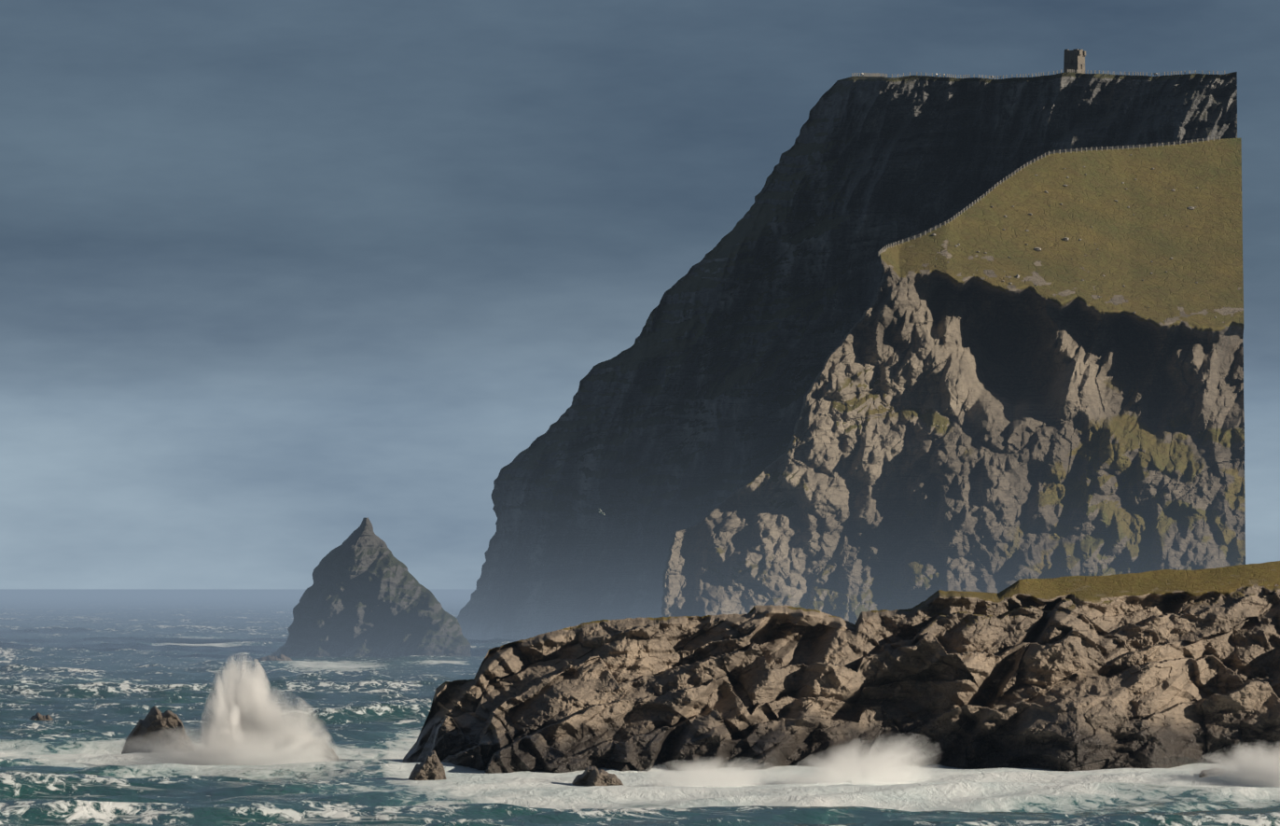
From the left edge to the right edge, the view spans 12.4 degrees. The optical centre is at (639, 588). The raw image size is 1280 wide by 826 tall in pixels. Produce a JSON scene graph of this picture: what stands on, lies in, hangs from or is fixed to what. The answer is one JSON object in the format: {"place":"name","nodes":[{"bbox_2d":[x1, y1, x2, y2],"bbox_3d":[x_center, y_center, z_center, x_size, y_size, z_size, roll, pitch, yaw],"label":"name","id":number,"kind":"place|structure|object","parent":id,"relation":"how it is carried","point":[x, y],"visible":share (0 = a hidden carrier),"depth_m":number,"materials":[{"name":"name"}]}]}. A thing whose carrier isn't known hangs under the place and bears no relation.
{"place":"outdoors","nodes":[
{"label":"outdoors","id":0,"kind":"place"},
{"bbox_2d":[0,588,1279,825],"bbox_3d":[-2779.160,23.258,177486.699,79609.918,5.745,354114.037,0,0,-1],"label":"sea","id":1,"kind":"structure","parent":0,"point":[95,674],"depth_m":733.09,"materials":[{"name":"liquid"}]},
{"bbox_2d":[29,711,53,720],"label":"surf rock","id":2,"kind":"object","parent":1,"relation":"in","point":[38,716],"visible":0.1,"depth_m":1027.71,"materials":[{"name":"grey stone"}]},
{"bbox_2d":[121,706,194,753],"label":"surf rock","id":3,"kind":"object","parent":1,"relation":"in","point":[156,719],"visible":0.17,"depth_m":829.64,"materials":[{"name":"stone"}]},
{"bbox_2d":[254,653,292,660],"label":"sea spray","id":4,"kind":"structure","parent":1,"relation":"in","point":[281,657],"depth_m":1847.99,"materials":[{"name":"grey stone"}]},
{"bbox_2d":[293,733,338,760],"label":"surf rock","id":5,"kind":"object","parent":1,"relation":"in","point":[325,750],"depth_m":801.88,"materials":[{"name":"grey stone"}]},
{"bbox_2d":[270,517,471,657],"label":"sea stack","id":6,"kind":"object","parent":1,"relation":"in","point":[366,593],"visible":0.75,"depth_m":1997.37,"materials":[{"name":"grey stone"}]},
{"bbox_2d":[408,750,445,779],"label":"surf rock","id":7,"kind":"object","parent":1,"relation":"in","point":[430,767],"visible":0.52,"depth_m":723.02,"materials":[{"name":"brown stone"}]},
{"bbox_2d":[571,765,623,786],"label":"surf rock","id":8,"kind":"object","parent":1,"relation":"in","point":[591,775],"visible":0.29,"depth_m":704.53,"materials":[{"name":"brown stone"}]},
{"bbox_2d":[402,560,1279,773],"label":"headland rock","id":9,"kind":"object","parent":1,"relation":"in","point":[1165,668],"visible":0.79,"depth_m":780.29,"materials":[{"name":"brown stone"}]},
{"bbox_2d":[456,71,1237,639],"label":"cliff","id":10,"kind":"structure","parent":1,"relation":"in","point":[682,411],"depth_m":2572.36,"materials":[{"name":"grey stone"}]},
{"bbox_2d":[1198,767,1238,777],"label":"surf rock","id":11,"kind":"object","parent":1,"relation":"on","point":[1202,774],"depth_m":719.18,"materials":[{"name":"grey stone"}]},
{"bbox_2d":[0,0,1279,787],"label":"sky","id":12,"kind":"structure","parent":0,"point":[277,277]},
{"bbox_2d":[660,138,1245,624],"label":"shoulder","id":13,"kind":"object","parent":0,"point":[970,418],"visible":0.9,"depth_m":2122.93},
{"bbox_2d":[878,136,1220,255],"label":"field fence","id":14,"kind":"object","parent":13,"relation":"on","point":[1030,162],"visible":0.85,"depth_m":2258.49,"materials":[{"name":"beige wood"}]},
{"bbox_2d":[932,153,1216,318],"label":"field stones","id":15,"kind":"object","parent":13,"relation":"on","point":[1065,239],"visible":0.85,"depth_m":2222.21,"materials":[{"name":"grey stone"}]},
{"bbox_3d":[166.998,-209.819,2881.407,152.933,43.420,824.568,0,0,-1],"label":"plateau top","id":16,"kind":"object","parent":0,"visible":0},
{"bbox_2d":[851,69,1224,79],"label":"fence","id":17,"kind":"object","parent":16,"relation":"on","point":[941,75],"visible":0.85,"depth_m":2529.94,"materials":[{"name":"beige wood"}]},
{"bbox_2d":[1063,48,1085,73],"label":"signal tower","id":18,"kind":"structure","parent":16,"relation":"on","point":[1074,60],"depth_m":2543.15,"materials":[{"name":"stone"}]}
]}

